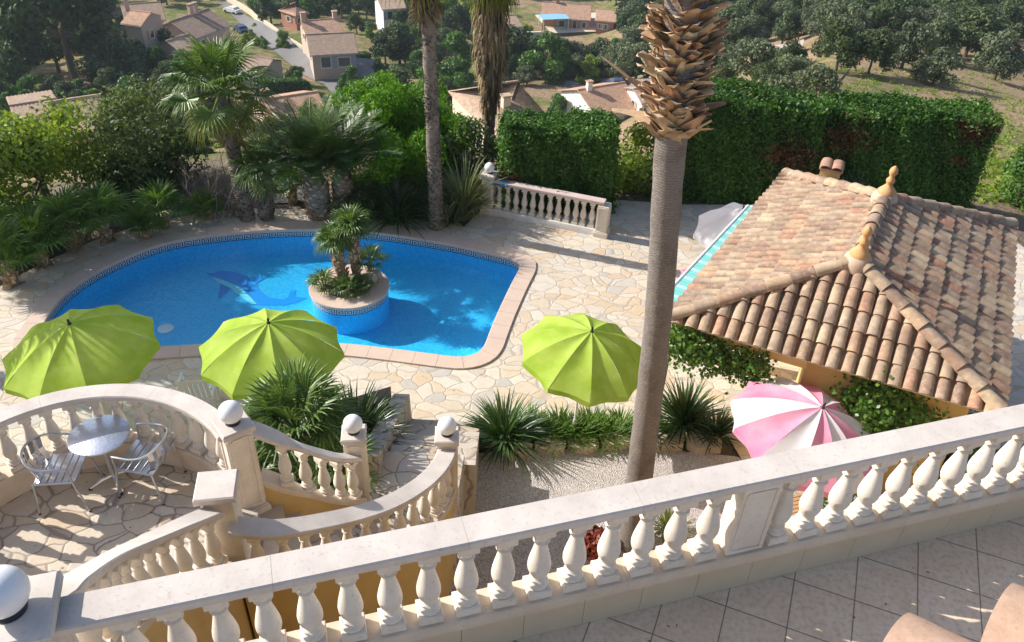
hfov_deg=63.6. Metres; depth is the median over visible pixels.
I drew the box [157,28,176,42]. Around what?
cork oak tree
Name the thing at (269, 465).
fan palm shrub
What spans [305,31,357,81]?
pink house
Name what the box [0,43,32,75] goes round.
leafy tree
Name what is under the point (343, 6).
pine tree
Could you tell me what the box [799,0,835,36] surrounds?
olive tree
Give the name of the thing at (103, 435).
bistro table
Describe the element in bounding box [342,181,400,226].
grey strap clump
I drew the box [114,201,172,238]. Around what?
young fan palm
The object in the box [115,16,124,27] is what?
cork oak tree
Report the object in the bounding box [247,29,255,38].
light green tree
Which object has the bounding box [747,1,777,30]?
cork oak tree
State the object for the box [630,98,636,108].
window
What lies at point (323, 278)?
fan palm tuft
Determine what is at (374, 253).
fan palm tuft
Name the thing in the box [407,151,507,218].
striped grass clump
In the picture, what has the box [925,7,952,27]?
olive tree
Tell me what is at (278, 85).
hedge
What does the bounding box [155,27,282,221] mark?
palm tree
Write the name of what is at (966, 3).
cork oak tree
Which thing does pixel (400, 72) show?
cork oak tree
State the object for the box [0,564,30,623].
globe lamp
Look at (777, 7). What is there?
olive tree
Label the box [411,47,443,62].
cork oak tree
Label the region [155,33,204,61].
villa house
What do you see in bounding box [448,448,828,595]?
gravel garden path
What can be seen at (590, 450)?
edging stone
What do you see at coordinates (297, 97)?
tiled house
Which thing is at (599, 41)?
cork oak tree
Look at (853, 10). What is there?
olive tree
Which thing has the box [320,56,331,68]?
window
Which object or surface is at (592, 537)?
red leaved plant
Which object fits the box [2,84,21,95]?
leafy tree
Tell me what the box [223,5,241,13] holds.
parked car
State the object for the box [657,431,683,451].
edging stone
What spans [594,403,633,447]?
border grass
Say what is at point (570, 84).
valley road
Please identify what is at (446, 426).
globe lamp
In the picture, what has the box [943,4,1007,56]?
cork oak tree
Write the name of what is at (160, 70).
cork oak tree
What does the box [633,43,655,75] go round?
leafy tree
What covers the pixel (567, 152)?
hedge
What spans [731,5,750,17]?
pine tree
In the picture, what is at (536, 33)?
garden wall
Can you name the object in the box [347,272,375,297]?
fan palm tuft
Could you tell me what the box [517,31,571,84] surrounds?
leafy tree
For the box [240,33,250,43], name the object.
light green tree
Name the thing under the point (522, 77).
olive tree
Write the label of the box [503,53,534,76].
leafy tree
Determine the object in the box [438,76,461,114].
cork oak tree
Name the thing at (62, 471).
bistro chair
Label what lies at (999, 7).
olive tree
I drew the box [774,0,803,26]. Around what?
pine tree
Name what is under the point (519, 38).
cork oak tree
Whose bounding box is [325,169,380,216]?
mixed shrub
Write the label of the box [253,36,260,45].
light green tree
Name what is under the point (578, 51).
cork oak tree
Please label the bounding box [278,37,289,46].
light green tree
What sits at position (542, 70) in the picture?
olive tree
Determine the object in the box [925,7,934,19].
cork oak tree
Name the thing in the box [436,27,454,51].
cork oak tree
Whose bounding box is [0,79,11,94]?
cork oak tree
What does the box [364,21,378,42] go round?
leafy tree
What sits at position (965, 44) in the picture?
cork oak tree
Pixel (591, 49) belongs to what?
cork oak tree
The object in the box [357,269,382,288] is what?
garden rock
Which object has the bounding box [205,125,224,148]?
light green tree
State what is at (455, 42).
leafy tree
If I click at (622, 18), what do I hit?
pine tree
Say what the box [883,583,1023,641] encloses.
roof eave
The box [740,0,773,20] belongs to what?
olive tree
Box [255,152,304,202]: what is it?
gravel driveway
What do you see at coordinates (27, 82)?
leafy tree
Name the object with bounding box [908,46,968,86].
olive tree
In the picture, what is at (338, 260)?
island palm
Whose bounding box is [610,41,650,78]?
olive tree
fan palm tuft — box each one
[303,267,345,295]
[329,272,365,300]
[346,241,391,272]
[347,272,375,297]
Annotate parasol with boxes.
[2,305,160,414]
[199,308,344,399]
[521,313,640,438]
[693,202,754,247]
[730,376,871,497]
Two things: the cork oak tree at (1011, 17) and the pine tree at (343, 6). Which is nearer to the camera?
the cork oak tree at (1011, 17)
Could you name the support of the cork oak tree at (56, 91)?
on the ground at (538, 90)
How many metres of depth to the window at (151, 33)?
128.03 m
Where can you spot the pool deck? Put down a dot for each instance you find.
(602, 278)
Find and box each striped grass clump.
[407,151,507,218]
[412,181,487,233]
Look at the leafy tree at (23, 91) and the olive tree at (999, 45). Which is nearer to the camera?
the olive tree at (999, 45)
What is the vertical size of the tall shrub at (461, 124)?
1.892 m
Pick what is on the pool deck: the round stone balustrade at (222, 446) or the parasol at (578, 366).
the parasol at (578, 366)
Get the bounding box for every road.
[217,2,374,83]
[324,62,377,103]
[564,78,652,88]
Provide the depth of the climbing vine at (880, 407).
11.66 m
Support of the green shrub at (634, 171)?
on the ground at (538, 90)
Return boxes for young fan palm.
[0,200,35,258]
[0,203,80,270]
[0,214,50,289]
[25,183,102,253]
[63,177,139,245]
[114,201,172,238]
[129,176,196,228]
[185,186,230,222]
[270,163,305,205]
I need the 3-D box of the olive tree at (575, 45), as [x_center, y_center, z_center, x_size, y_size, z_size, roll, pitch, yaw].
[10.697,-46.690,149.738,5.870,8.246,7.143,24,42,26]
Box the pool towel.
[491,179,508,186]
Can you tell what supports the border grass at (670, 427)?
on the pool deck
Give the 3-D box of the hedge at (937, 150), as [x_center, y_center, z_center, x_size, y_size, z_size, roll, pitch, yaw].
[9.812,-4.492,21.112,4.661,2.670,1.903,7,37,6]
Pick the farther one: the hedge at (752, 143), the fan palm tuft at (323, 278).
the hedge at (752, 143)
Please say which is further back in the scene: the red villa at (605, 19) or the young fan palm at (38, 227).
the red villa at (605, 19)
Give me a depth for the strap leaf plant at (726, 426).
13.93 m
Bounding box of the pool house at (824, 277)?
[671,157,1018,494]
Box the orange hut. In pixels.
[278,2,309,29]
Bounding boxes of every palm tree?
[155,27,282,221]
[223,130,298,221]
[381,0,473,230]
[457,0,519,163]
[601,0,731,552]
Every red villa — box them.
[541,0,591,29]
[595,8,616,33]
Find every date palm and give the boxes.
[239,95,386,220]
[279,101,405,209]
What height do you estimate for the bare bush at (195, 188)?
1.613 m
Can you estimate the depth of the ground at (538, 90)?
88.71 m
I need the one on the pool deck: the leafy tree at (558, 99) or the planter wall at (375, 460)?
the planter wall at (375, 460)
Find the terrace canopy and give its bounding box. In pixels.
[538,14,569,30]
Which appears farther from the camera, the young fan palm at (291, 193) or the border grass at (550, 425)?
the young fan palm at (291, 193)
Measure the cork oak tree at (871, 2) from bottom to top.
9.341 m
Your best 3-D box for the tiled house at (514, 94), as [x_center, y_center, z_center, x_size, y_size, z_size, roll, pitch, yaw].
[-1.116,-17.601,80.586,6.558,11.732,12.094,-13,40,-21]
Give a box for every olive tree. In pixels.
[76,73,206,190]
[502,59,511,80]
[512,64,534,84]
[535,55,563,77]
[565,52,585,77]
[568,40,586,75]
[593,45,610,77]
[602,42,624,77]
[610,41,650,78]
[614,47,633,75]
[616,0,650,16]
[618,37,635,47]
[619,24,650,42]
[726,35,781,82]
[728,14,771,39]
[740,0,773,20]
[766,53,812,95]
[769,0,790,22]
[785,0,819,34]
[795,63,841,95]
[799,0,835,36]
[807,0,872,36]
[811,0,852,9]
[819,14,865,53]
[878,18,941,68]
[889,4,929,40]
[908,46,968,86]
[913,12,969,55]
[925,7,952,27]
[958,23,1008,55]
[971,28,1023,79]
[988,3,1005,15]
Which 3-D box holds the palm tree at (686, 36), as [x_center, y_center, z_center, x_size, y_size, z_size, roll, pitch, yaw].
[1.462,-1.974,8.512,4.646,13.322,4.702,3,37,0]
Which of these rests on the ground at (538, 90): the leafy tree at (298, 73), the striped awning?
the leafy tree at (298, 73)
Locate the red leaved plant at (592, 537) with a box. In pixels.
[584,524,604,561]
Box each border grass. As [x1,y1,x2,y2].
[511,403,559,444]
[518,407,567,451]
[520,413,579,459]
[538,402,586,451]
[548,407,594,450]
[556,411,605,457]
[560,405,614,446]
[576,406,628,454]
[586,411,631,455]
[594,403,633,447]
[620,411,676,449]
[630,415,688,453]
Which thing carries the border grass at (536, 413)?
on the pool deck
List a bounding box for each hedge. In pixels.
[254,76,306,94]
[356,50,371,58]
[493,104,624,214]
[644,72,832,204]
[812,89,1004,208]
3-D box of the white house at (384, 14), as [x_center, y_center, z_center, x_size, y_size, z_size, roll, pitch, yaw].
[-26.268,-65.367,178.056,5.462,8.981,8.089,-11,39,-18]
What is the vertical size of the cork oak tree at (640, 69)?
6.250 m
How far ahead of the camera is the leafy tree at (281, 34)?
151.47 m
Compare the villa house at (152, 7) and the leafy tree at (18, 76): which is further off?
the villa house at (152, 7)
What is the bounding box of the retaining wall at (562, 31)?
[534,13,596,35]
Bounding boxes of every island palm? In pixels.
[311,219,355,283]
[326,203,375,279]
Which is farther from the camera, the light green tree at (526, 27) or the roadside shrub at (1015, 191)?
the light green tree at (526, 27)
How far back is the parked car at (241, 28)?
164.15 m
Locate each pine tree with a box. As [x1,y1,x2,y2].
[0,0,115,80]
[0,2,52,84]
[61,45,80,59]
[102,0,114,20]
[120,72,151,94]
[128,38,149,54]
[253,0,280,23]
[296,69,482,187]
[318,0,336,15]
[330,0,351,17]
[346,13,366,33]
[351,0,359,13]
[354,0,375,18]
[368,34,400,63]
[391,8,410,23]
[447,4,473,32]
[614,0,628,16]
[616,12,631,37]
[630,2,648,14]
[634,2,649,15]
[717,0,737,9]
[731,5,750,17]
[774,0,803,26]
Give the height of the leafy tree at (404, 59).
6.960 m
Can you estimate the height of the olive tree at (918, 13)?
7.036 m
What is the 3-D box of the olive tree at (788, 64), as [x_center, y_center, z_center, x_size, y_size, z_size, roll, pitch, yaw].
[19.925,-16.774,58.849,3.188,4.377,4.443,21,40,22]
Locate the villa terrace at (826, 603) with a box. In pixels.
[510,517,1023,641]
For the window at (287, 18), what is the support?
in the orange hut
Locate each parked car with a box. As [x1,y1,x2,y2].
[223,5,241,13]
[232,24,248,33]
[607,77,630,84]
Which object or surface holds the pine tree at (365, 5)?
on the ground at (538, 90)
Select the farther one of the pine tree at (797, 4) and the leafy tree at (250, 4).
the leafy tree at (250, 4)
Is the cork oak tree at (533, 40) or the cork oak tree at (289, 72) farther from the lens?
the cork oak tree at (533, 40)
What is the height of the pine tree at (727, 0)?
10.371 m
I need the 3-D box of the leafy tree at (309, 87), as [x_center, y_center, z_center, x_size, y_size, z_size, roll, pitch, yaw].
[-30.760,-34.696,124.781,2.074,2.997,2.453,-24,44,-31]
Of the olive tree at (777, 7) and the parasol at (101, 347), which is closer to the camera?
the parasol at (101, 347)
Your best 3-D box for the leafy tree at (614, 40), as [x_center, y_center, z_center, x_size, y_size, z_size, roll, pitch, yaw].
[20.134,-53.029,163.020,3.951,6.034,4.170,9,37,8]
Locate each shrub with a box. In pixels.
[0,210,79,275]
[74,142,169,222]
[124,128,210,191]
[240,351,371,489]
[254,438,300,481]
[294,428,387,497]
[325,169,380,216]
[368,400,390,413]
[371,156,427,201]
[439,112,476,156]
[440,115,499,204]
[614,120,654,194]
[816,168,871,185]
[822,474,880,508]
[938,409,1001,478]
[998,152,1023,212]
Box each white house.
[375,0,405,29]
[505,14,522,29]
[558,79,635,119]
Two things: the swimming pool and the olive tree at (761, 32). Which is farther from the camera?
the olive tree at (761, 32)
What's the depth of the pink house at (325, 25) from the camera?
142.76 m
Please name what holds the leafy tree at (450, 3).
on the ground at (538, 90)
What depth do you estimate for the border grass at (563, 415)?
13.87 m
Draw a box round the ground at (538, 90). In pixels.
[0,0,1023,457]
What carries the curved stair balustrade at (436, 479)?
on the curved staircase at (404, 464)
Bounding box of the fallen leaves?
[1,212,966,641]
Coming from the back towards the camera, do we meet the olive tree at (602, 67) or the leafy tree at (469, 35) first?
the leafy tree at (469, 35)
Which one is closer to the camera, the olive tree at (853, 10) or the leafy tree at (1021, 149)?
the leafy tree at (1021, 149)
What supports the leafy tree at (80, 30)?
on the ground at (538, 90)
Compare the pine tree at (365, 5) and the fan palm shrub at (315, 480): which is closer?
the fan palm shrub at (315, 480)
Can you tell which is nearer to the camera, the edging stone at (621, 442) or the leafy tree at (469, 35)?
the edging stone at (621, 442)
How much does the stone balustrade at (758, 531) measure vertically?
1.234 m
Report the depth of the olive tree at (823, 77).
40.06 m
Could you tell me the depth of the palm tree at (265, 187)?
18.40 m
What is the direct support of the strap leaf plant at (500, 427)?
on the gravel garden path
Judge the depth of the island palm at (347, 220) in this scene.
16.46 m
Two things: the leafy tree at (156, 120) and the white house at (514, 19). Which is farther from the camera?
the white house at (514, 19)
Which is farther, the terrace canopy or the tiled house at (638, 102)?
the terrace canopy
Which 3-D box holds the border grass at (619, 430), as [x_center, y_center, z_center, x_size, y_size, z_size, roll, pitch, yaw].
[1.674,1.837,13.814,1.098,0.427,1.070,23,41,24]
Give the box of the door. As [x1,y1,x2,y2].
[572,20,576,27]
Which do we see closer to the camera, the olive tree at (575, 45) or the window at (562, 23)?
the olive tree at (575, 45)
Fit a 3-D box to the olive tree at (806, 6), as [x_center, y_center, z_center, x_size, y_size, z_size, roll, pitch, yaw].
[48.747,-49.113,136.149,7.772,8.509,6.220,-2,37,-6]
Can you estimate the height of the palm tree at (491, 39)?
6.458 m
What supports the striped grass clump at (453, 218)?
on the pool deck
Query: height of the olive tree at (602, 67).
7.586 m
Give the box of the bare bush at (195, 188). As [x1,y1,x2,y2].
[154,144,248,218]
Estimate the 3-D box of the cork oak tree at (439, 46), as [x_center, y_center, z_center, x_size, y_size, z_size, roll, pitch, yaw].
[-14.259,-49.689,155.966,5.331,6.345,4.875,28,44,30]
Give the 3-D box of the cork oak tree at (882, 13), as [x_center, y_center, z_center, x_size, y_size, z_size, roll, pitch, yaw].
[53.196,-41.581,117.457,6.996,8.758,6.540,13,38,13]
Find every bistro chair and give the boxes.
[20,432,103,514]
[110,422,185,505]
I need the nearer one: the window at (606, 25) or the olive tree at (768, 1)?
the olive tree at (768, 1)
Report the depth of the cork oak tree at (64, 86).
109.61 m
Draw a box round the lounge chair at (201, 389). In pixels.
[175,372,221,419]
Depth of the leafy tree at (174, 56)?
119.03 m
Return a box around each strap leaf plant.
[296,378,418,445]
[458,387,554,479]
[658,374,736,452]
[690,403,739,455]
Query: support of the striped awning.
attached to the pool house at (824, 277)
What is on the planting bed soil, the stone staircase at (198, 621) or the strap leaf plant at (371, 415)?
the strap leaf plant at (371, 415)
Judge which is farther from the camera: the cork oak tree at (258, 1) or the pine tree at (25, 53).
the cork oak tree at (258, 1)
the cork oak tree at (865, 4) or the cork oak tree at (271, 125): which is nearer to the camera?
the cork oak tree at (271, 125)
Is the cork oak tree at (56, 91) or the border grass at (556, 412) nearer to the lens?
the border grass at (556, 412)
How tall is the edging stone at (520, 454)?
0.155 m
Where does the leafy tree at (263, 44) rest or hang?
on the ground at (538, 90)
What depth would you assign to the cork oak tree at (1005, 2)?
143.58 m
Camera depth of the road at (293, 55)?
151.14 m
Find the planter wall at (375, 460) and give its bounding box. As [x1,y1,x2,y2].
[366,393,411,474]
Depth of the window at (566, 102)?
119.91 m
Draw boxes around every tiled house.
[44,93,105,167]
[254,89,324,142]
[448,80,544,147]
[624,86,651,111]
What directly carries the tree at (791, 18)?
on the ground at (538, 90)
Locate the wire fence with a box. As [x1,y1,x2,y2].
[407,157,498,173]
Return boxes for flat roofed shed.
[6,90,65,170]
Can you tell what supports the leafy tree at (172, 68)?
on the ground at (538, 90)
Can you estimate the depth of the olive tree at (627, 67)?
143.05 m
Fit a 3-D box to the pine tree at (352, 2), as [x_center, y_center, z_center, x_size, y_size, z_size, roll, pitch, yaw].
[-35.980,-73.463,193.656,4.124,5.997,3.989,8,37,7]
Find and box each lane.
[749,39,803,57]
[825,68,850,92]
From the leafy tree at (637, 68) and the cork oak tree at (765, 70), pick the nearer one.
the cork oak tree at (765, 70)
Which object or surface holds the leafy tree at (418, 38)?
on the ground at (538, 90)
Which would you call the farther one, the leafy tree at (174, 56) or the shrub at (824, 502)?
the leafy tree at (174, 56)
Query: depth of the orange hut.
171.45 m
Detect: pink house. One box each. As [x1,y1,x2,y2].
[298,10,342,58]
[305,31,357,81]
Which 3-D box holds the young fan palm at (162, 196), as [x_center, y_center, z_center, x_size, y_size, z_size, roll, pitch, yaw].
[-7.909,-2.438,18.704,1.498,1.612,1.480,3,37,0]
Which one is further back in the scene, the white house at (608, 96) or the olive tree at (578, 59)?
the olive tree at (578, 59)
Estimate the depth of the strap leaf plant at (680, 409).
14.05 m
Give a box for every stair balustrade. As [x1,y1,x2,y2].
[61,469,250,641]
[228,426,459,558]
[252,420,372,504]
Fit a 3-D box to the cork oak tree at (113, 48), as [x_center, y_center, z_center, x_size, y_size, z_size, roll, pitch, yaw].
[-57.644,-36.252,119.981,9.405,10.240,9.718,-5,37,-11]
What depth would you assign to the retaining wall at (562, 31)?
192.19 m
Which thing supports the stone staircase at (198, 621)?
on the gravel garden path
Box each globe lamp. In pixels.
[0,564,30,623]
[218,400,242,426]
[343,414,362,435]
[437,416,455,437]
[484,162,494,173]
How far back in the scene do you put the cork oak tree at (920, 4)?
130.88 m
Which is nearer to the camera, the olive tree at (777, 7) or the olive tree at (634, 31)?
the olive tree at (777, 7)
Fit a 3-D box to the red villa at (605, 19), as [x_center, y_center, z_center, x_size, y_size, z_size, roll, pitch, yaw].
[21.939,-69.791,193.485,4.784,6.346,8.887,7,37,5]
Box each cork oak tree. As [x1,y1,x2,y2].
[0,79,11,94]
[31,26,78,72]
[34,73,63,91]
[50,88,68,98]
[54,79,78,95]
[68,88,84,97]
[74,34,146,82]
[87,73,107,94]
[93,67,127,93]
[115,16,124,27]
[128,62,152,83]
[149,60,178,89]
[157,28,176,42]
[164,105,206,131]
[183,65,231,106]
[209,101,247,138]
[255,0,281,7]
[256,117,289,140]
[275,0,293,8]
[283,65,304,75]
[374,20,419,63]
[383,66,415,89]
[405,18,417,37]
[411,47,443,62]
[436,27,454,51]
[436,41,452,62]
[438,9,467,35]
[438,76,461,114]
[505,24,543,60]
[516,35,545,56]
[545,37,587,74]
[562,58,575,77]
[579,44,600,67]
[583,37,610,49]
[627,11,648,30]
[638,50,658,74]
[705,56,719,66]
[709,62,737,82]
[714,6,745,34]
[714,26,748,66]
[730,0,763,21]
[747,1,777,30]
[749,61,772,80]
[758,58,790,83]
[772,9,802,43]
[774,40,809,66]
[811,19,879,70]
[853,0,883,28]
[854,0,883,9]
[855,26,897,73]
[865,0,913,31]
[896,0,915,35]
[912,0,927,9]
[916,17,962,55]
[925,0,962,7]
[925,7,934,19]
[932,1,946,10]
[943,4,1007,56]
[948,0,995,11]
[955,18,979,46]
[997,1,1023,38]
[999,0,1023,8]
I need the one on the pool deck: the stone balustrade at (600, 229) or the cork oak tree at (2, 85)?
the stone balustrade at (600, 229)
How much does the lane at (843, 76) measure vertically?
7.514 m
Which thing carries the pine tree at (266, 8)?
on the ground at (538, 90)
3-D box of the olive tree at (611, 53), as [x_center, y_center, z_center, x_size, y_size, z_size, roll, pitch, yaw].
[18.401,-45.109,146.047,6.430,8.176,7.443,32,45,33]
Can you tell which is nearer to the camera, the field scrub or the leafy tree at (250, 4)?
the field scrub
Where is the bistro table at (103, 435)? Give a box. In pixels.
[67,415,136,495]
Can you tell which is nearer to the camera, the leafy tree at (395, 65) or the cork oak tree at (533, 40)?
the leafy tree at (395, 65)
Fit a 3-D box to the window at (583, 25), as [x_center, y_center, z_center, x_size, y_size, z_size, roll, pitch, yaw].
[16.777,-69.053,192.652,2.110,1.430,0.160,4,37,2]
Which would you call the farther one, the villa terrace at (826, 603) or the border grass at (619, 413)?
the border grass at (619, 413)
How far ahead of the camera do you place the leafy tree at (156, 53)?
125.18 m
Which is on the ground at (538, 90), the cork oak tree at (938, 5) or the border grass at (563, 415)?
the cork oak tree at (938, 5)
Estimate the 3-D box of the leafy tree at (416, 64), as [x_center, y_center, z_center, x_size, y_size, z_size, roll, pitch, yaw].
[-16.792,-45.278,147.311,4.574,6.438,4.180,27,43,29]
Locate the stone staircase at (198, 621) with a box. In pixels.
[51,539,253,641]
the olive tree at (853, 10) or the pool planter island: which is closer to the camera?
the pool planter island
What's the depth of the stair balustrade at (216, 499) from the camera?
6.91 m
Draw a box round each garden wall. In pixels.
[226,0,302,48]
[528,31,540,35]
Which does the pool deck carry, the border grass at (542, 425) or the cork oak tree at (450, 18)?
the border grass at (542, 425)
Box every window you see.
[147,28,156,39]
[285,15,291,22]
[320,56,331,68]
[331,56,356,67]
[384,11,393,19]
[555,20,567,26]
[564,99,567,111]
[579,22,588,27]
[596,23,604,28]
[600,24,609,29]
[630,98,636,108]
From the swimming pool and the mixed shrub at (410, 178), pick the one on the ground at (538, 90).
the mixed shrub at (410, 178)
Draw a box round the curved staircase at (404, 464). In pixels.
[245,419,479,638]
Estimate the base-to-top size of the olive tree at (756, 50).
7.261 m
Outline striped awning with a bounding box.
[674,204,751,300]
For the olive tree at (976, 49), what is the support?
on the ground at (538, 90)
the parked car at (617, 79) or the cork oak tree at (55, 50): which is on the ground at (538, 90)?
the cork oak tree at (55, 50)
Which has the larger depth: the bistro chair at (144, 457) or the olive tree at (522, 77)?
the olive tree at (522, 77)
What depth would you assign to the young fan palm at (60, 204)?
17.31 m
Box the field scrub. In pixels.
[840,66,1023,207]
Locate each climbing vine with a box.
[664,320,779,394]
[829,365,951,474]
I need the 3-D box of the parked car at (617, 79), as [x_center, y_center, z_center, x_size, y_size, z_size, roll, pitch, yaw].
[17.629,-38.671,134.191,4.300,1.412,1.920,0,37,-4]
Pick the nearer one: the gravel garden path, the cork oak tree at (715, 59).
the gravel garden path
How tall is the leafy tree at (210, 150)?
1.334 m
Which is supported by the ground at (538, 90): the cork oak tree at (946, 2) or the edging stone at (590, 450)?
the cork oak tree at (946, 2)
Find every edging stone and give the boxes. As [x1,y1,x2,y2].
[502,435,532,459]
[534,435,565,455]
[567,432,598,454]
[600,430,630,450]
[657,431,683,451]
[684,432,721,453]
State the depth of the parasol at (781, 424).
11.42 m
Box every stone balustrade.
[0,384,271,513]
[0,404,1023,641]
[480,170,611,238]
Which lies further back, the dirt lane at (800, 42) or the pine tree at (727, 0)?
the pine tree at (727, 0)
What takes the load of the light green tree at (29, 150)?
on the ground at (538, 90)
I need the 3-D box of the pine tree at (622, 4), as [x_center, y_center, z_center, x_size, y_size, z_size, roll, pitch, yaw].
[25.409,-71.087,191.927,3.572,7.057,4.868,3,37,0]
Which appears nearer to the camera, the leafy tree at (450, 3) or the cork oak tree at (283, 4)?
the cork oak tree at (283, 4)
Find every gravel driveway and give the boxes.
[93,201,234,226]
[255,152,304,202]
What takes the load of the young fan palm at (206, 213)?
on the ground at (538, 90)
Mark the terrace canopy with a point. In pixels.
(553, 16)
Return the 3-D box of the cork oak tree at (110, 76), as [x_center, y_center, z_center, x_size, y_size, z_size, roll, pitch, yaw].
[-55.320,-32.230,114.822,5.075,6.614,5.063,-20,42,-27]
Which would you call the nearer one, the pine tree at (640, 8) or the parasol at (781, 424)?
the parasol at (781, 424)
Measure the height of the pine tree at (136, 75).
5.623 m
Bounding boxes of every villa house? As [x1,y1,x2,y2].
[120,0,165,24]
[120,9,165,69]
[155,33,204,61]
[163,1,232,54]
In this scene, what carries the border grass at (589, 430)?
on the pool deck
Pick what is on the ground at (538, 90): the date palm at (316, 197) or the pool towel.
the date palm at (316, 197)
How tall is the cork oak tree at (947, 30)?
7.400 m
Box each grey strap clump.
[340,163,453,244]
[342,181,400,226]
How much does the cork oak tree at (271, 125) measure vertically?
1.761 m
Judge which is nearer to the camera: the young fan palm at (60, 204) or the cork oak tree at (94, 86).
the young fan palm at (60, 204)
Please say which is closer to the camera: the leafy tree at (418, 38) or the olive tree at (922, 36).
the olive tree at (922, 36)
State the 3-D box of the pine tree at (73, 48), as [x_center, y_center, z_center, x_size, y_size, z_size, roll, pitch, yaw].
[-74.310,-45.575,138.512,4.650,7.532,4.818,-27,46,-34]
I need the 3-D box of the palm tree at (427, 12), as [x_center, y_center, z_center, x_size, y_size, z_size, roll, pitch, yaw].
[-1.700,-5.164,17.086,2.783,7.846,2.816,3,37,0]
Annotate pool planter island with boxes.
[309,264,388,334]
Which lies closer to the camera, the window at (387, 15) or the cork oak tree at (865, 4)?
the cork oak tree at (865, 4)
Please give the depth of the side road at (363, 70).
135.66 m
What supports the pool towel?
hanging from the stone balustrade at (600, 229)
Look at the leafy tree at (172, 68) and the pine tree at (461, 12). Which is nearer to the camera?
the leafy tree at (172, 68)
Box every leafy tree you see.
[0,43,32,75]
[0,91,11,117]
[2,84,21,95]
[9,72,36,90]
[15,74,40,94]
[16,89,29,94]
[71,5,100,45]
[72,78,91,91]
[83,88,106,102]
[103,16,122,39]
[112,75,151,100]
[141,102,172,137]
[146,45,167,68]
[161,60,181,90]
[169,49,186,67]
[179,71,205,105]
[183,132,216,155]
[245,0,256,12]
[260,38,268,48]
[275,30,290,48]
[290,69,305,80]
[299,0,324,19]
[305,81,312,90]
[335,64,363,92]
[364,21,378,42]
[372,57,389,73]
[389,64,409,76]
[401,38,414,63]
[406,48,422,77]
[408,23,422,48]
[415,66,440,98]
[437,30,476,76]
[438,0,449,16]
[440,0,459,12]
[443,59,477,87]
[451,71,470,88]
[462,1,473,25]
[465,8,477,38]
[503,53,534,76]
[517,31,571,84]
[545,93,566,117]
[610,37,619,44]
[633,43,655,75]
[1002,144,1023,174]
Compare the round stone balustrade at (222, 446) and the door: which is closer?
the round stone balustrade at (222, 446)
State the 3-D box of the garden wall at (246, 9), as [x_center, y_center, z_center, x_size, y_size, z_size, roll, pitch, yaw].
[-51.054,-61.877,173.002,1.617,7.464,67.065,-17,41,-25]
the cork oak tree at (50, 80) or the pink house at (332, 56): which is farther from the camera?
the pink house at (332, 56)
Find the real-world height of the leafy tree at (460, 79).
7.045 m
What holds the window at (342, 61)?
in the pink house at (332, 56)
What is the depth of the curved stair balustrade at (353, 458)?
9.65 m
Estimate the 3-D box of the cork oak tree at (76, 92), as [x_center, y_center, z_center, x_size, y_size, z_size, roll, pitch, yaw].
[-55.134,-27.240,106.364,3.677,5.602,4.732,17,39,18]
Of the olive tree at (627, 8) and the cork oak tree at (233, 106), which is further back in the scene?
the olive tree at (627, 8)
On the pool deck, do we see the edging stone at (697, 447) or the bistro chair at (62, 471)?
the edging stone at (697, 447)
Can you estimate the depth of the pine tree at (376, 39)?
153.56 m
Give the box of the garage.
[238,55,283,86]
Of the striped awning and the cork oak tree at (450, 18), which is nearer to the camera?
the striped awning
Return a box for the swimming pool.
[12,221,535,369]
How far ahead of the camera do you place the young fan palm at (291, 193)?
19.73 m
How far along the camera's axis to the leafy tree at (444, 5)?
184.62 m
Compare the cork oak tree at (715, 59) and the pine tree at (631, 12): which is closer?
the cork oak tree at (715, 59)
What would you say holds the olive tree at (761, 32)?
on the ground at (538, 90)
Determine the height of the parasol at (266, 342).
2.392 m
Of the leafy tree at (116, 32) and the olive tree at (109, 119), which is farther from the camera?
the leafy tree at (116, 32)
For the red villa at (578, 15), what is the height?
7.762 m
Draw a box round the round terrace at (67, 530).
[0,449,259,639]
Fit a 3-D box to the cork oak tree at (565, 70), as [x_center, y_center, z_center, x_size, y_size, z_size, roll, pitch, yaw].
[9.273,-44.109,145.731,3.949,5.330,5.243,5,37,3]
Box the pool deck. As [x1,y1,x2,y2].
[0,200,1023,481]
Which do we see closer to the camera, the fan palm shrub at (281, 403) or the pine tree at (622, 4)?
the fan palm shrub at (281, 403)
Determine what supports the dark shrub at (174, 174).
on the ground at (538, 90)
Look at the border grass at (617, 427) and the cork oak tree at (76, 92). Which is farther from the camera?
the cork oak tree at (76, 92)
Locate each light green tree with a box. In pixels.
[0,92,114,218]
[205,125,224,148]
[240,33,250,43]
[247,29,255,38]
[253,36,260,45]
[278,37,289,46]
[521,24,534,34]
[574,54,600,83]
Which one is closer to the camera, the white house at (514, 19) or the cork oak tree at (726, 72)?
the cork oak tree at (726, 72)
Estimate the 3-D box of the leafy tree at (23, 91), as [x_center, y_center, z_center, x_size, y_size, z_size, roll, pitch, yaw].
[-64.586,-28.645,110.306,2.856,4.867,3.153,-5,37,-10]
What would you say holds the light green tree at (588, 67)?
on the ground at (538, 90)
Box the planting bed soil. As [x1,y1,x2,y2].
[269,386,390,488]

